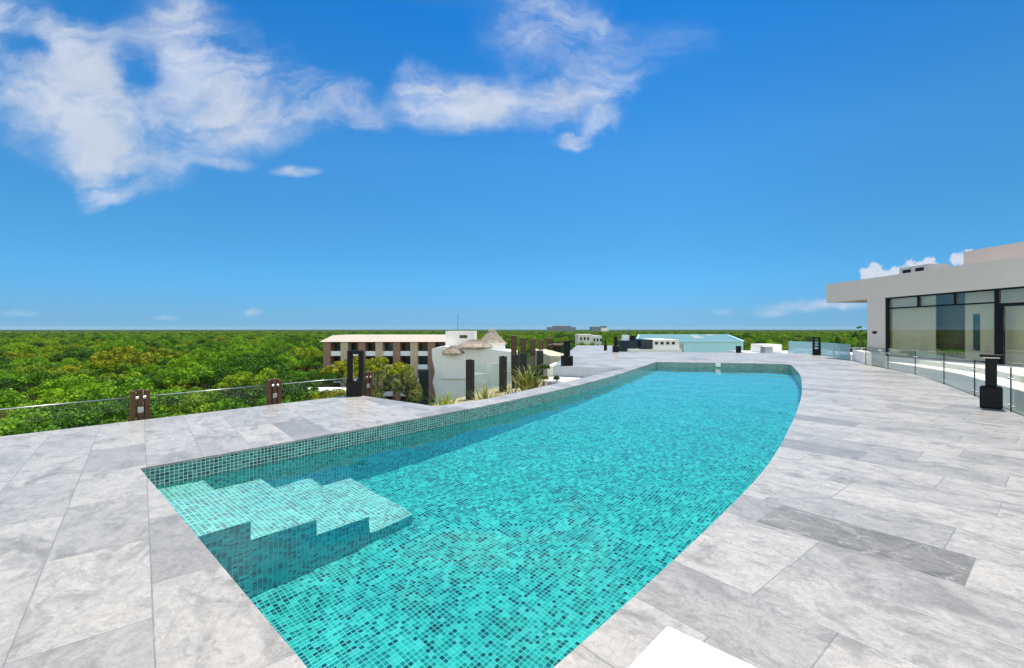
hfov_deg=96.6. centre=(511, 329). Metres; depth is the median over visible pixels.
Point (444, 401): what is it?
strap leaf plant
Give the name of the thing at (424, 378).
post
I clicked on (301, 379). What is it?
forest tree
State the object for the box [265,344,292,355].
forest tree
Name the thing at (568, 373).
planter steps
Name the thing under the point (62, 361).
forest tree
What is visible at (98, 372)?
forest tree
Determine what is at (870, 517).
pool deck
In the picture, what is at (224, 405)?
forest tree
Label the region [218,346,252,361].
forest tree
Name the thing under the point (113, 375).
forest tree
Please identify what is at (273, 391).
glass railing
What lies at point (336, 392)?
leafy tree
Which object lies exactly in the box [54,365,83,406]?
forest tree
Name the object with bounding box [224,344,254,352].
forest tree
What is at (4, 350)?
forest tree
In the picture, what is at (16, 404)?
forest tree
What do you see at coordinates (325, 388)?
garden house
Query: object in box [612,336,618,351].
bollard lamp
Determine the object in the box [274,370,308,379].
forest tree
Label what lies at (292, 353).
forest tree
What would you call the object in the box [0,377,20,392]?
forest tree
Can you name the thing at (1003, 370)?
terrace
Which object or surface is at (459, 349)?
white villa
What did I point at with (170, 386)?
forest tree
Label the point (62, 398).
forest tree
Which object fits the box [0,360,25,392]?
forest tree
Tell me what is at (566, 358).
bollard lamp
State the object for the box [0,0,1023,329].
sky
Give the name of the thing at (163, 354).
forest tree
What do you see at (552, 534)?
pool water
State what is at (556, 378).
bush
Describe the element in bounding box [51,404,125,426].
forest tree
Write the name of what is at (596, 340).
cream block
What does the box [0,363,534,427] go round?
ground
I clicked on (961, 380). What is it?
terrace step
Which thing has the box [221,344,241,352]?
forest tree
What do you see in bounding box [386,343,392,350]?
balcony window
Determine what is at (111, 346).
forest tree
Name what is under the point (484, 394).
strap leaf plant
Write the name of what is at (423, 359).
balcony window
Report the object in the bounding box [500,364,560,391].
strap leaf plant
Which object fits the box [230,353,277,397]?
forest tree
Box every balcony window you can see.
[335,343,340,350]
[335,356,340,361]
[352,343,357,349]
[369,343,374,350]
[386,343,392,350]
[386,356,392,363]
[403,343,409,350]
[403,356,409,363]
[420,343,427,350]
[420,356,427,363]
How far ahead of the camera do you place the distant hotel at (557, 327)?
1500.00 m
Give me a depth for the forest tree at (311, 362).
119.38 m
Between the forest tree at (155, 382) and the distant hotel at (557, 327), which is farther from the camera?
the distant hotel at (557, 327)
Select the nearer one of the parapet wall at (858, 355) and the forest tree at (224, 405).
the parapet wall at (858, 355)
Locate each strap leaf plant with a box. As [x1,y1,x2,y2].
[424,390,464,405]
[463,381,515,400]
[491,383,528,395]
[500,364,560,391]
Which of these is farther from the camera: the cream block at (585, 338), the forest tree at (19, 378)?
the cream block at (585, 338)
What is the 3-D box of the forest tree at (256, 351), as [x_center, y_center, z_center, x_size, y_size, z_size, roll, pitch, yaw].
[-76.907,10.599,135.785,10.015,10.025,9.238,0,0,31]
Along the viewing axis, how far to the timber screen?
30.58 m
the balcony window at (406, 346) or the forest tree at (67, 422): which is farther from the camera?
the balcony window at (406, 346)
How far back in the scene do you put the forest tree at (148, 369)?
99.70 m
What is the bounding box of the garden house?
[302,387,345,396]
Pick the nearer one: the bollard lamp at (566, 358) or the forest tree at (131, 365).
the bollard lamp at (566, 358)
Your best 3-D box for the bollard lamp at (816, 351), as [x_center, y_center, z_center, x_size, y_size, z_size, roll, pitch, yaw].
[18.900,1.040,28.300,0.420,1.120,0.420,0,0,30]
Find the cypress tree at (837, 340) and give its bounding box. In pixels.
[834,336,841,343]
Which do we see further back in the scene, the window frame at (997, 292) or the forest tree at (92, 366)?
the forest tree at (92, 366)
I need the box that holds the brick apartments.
[320,335,445,399]
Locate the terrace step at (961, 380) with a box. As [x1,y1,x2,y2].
[884,361,1023,414]
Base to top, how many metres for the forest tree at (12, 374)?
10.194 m
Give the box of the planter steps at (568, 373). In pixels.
[542,362,619,385]
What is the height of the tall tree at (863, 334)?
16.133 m
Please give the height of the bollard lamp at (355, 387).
1.090 m
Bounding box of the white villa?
[432,328,519,404]
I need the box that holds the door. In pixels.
[998,302,1023,363]
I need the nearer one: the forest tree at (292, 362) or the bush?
the bush
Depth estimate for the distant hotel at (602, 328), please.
1500.00 m
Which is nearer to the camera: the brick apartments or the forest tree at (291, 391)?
the forest tree at (291, 391)
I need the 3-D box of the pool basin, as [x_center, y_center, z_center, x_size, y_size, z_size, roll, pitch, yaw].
[4.217,2.655,12.494,6.266,2.050,23.219,0,0,34]
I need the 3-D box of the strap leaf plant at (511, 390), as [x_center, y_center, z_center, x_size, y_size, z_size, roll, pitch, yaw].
[-0.017,2.208,14.822,1.599,0.904,1.525,0,0,24]
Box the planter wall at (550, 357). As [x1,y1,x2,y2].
[536,349,563,376]
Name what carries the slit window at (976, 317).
in the poolside building at (973, 306)
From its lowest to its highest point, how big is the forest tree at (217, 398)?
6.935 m
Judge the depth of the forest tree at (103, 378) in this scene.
67.16 m
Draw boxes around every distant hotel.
[547,324,575,330]
[590,326,608,330]
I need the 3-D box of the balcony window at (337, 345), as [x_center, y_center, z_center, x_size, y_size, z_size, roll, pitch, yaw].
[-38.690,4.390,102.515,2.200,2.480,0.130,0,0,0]
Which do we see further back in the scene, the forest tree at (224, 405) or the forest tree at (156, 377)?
the forest tree at (156, 377)
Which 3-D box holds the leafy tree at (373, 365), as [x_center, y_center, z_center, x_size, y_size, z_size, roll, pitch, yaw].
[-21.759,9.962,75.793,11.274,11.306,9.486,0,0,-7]
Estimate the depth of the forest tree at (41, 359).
89.78 m
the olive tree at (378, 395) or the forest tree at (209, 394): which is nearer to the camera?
the olive tree at (378, 395)
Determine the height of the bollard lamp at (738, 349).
0.460 m
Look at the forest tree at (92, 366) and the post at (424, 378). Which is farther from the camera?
the forest tree at (92, 366)
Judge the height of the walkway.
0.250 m
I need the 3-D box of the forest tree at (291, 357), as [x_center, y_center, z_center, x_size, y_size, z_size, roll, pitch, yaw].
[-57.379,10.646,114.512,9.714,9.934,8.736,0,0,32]
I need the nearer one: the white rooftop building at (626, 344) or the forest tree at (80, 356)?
the white rooftop building at (626, 344)
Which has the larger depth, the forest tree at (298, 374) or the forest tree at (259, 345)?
the forest tree at (259, 345)
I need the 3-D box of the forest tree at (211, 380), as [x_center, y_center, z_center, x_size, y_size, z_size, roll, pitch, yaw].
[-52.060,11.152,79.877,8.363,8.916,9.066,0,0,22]
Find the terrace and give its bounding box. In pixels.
[872,355,1023,382]
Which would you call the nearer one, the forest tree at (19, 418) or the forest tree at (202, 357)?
the forest tree at (19, 418)
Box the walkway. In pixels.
[1004,408,1023,417]
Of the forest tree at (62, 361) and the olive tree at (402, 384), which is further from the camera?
the forest tree at (62, 361)
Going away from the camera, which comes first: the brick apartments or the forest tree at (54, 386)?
the forest tree at (54, 386)
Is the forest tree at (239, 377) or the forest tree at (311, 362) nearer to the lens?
the forest tree at (239, 377)
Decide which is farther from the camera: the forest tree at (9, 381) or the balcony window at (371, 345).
the balcony window at (371, 345)
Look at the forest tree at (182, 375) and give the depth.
73.14 m
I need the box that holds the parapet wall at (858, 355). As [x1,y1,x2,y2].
[852,349,871,365]
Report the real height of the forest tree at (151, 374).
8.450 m
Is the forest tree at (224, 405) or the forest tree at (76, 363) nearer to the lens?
the forest tree at (224, 405)
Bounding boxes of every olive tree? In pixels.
[373,369,422,402]
[374,392,387,398]
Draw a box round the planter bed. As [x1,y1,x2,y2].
[434,379,542,405]
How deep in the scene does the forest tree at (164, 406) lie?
52.97 m
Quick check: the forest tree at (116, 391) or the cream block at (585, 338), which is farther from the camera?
the cream block at (585, 338)
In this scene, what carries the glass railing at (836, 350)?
on the pool deck
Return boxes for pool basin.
[143,362,801,485]
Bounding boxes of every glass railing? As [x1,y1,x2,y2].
[0,371,372,420]
[788,341,849,359]
[864,346,1014,411]
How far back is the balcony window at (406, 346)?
102.45 m
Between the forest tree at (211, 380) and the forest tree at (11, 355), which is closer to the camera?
the forest tree at (211, 380)
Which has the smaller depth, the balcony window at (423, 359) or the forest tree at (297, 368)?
the balcony window at (423, 359)
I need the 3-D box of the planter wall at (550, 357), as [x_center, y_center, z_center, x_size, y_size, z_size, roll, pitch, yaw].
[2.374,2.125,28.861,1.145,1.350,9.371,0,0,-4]
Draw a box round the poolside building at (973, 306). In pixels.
[826,242,1023,364]
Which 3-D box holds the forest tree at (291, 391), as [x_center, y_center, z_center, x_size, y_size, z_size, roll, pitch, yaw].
[-26.925,10.434,52.387,9.032,10.371,9.774,0,0,-28]
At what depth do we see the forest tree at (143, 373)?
104.17 m
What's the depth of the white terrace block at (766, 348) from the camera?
60.00 m
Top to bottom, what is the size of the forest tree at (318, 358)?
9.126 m
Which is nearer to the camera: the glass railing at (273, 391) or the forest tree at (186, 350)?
the glass railing at (273, 391)
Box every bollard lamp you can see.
[346,350,364,396]
[561,341,572,365]
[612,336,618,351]
[736,346,740,352]
[812,337,820,354]
[979,354,1002,409]
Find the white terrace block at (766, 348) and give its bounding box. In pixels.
[730,344,861,359]
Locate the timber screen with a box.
[511,335,563,373]
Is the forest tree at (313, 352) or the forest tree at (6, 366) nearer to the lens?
the forest tree at (6, 366)
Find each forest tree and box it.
[0,349,18,356]
[0,351,33,392]
[0,357,11,363]
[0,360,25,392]
[0,369,37,384]
[0,373,27,388]
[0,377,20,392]
[0,388,32,409]
[0,397,34,411]
[0,409,14,418]
[0,410,50,436]
[0,417,62,435]
[1,356,71,389]
[3,362,72,399]
[3,395,172,435]
[5,382,151,426]
[16,372,58,400]
[26,374,117,426]
[27,351,71,362]
[48,349,92,363]
[48,367,114,423]
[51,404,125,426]
[52,358,84,364]
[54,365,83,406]
[61,374,187,421]
[63,358,111,371]
[69,366,116,379]
[78,360,129,372]
[89,345,155,374]
[93,342,143,354]
[98,418,143,424]
[100,372,142,378]
[106,366,146,374]
[109,375,168,388]
[118,362,154,368]
[122,363,164,374]
[143,366,186,377]
[144,348,188,363]
[151,368,192,387]
[154,359,178,388]
[155,365,214,391]
[155,377,198,390]
[158,398,199,408]
[160,345,184,352]
[163,393,222,415]
[165,348,225,388]
[169,385,202,396]
[178,348,214,360]
[187,387,222,401]
[190,370,233,391]
[192,392,228,402]
[192,400,233,413]
[212,348,290,401]
[212,368,283,398]
[212,397,291,411]
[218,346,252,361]
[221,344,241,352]
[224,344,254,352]
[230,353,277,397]
[230,397,253,408]
[231,373,319,405]
[242,341,274,350]
[243,348,271,356]
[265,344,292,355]
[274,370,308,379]
[277,352,303,364]
[277,354,300,367]
[285,350,306,367]
[290,345,322,371]
[292,357,321,371]
[294,365,314,370]
[295,377,311,385]
[301,354,322,369]
[301,371,334,385]
[309,368,344,386]
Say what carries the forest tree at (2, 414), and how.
on the ground
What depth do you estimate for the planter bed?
18.66 m
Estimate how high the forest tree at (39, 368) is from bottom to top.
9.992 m
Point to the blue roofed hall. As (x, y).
(710, 343)
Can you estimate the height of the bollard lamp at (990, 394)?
1.090 m
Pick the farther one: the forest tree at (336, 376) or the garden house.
the forest tree at (336, 376)
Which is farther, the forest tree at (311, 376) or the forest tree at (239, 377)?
the forest tree at (311, 376)
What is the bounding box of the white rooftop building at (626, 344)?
[617,335,683,351]
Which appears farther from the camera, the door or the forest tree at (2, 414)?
the forest tree at (2, 414)
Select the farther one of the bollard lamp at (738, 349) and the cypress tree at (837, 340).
the cypress tree at (837, 340)
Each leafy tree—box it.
[281,390,329,400]
[300,388,345,400]
[319,356,373,385]
[342,356,413,393]
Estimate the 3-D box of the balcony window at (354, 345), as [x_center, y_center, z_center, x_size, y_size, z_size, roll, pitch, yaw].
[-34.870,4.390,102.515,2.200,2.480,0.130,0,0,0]
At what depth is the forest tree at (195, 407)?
45.03 m
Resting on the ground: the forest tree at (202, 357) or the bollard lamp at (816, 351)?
the forest tree at (202, 357)
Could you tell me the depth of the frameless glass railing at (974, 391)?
11.12 m
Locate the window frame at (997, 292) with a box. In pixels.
[885,286,1023,363]
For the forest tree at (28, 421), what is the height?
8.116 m
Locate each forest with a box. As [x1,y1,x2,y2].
[0,330,866,332]
[0,330,964,376]
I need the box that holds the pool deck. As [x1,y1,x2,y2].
[0,345,1023,667]
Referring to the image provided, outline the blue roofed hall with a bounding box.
[636,334,743,351]
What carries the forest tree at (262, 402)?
on the ground
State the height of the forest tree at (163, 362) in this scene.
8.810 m
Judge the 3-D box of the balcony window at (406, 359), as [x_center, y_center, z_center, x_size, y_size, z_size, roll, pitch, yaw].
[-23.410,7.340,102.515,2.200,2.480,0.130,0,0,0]
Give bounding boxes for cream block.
[575,334,592,344]
[592,336,601,344]
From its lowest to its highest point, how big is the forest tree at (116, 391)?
11.272 m
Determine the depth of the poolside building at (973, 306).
19.44 m
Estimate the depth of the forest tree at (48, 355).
113.07 m
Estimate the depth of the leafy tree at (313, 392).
59.00 m
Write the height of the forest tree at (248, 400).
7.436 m
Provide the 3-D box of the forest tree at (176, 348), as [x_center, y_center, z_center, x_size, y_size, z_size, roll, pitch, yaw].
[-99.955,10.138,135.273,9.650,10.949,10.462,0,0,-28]
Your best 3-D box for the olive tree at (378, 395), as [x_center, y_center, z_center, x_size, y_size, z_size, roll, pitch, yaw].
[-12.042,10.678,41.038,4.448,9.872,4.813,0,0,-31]
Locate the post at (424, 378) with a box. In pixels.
[419,370,428,404]
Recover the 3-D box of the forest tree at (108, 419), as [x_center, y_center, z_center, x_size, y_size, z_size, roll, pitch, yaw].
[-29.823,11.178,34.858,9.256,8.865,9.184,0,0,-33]
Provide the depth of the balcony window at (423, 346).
102.45 m
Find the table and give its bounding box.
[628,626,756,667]
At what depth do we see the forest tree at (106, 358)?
88.39 m
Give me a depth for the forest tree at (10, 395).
53.39 m
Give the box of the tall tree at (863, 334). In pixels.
[851,326,866,349]
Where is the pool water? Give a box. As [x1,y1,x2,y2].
[155,367,801,667]
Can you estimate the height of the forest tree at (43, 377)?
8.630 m
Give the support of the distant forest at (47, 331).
on the ground
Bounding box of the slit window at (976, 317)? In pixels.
[973,314,979,350]
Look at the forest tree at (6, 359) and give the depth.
99.34 m
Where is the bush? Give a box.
[531,364,559,385]
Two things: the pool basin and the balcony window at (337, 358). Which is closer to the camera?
the pool basin
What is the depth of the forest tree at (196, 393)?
63.54 m
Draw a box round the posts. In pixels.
[466,350,542,399]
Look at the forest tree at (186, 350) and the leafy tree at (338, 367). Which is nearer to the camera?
the leafy tree at (338, 367)
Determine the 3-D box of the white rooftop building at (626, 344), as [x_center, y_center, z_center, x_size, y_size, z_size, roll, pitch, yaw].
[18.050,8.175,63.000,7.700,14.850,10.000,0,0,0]
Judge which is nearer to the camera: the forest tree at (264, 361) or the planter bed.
the planter bed

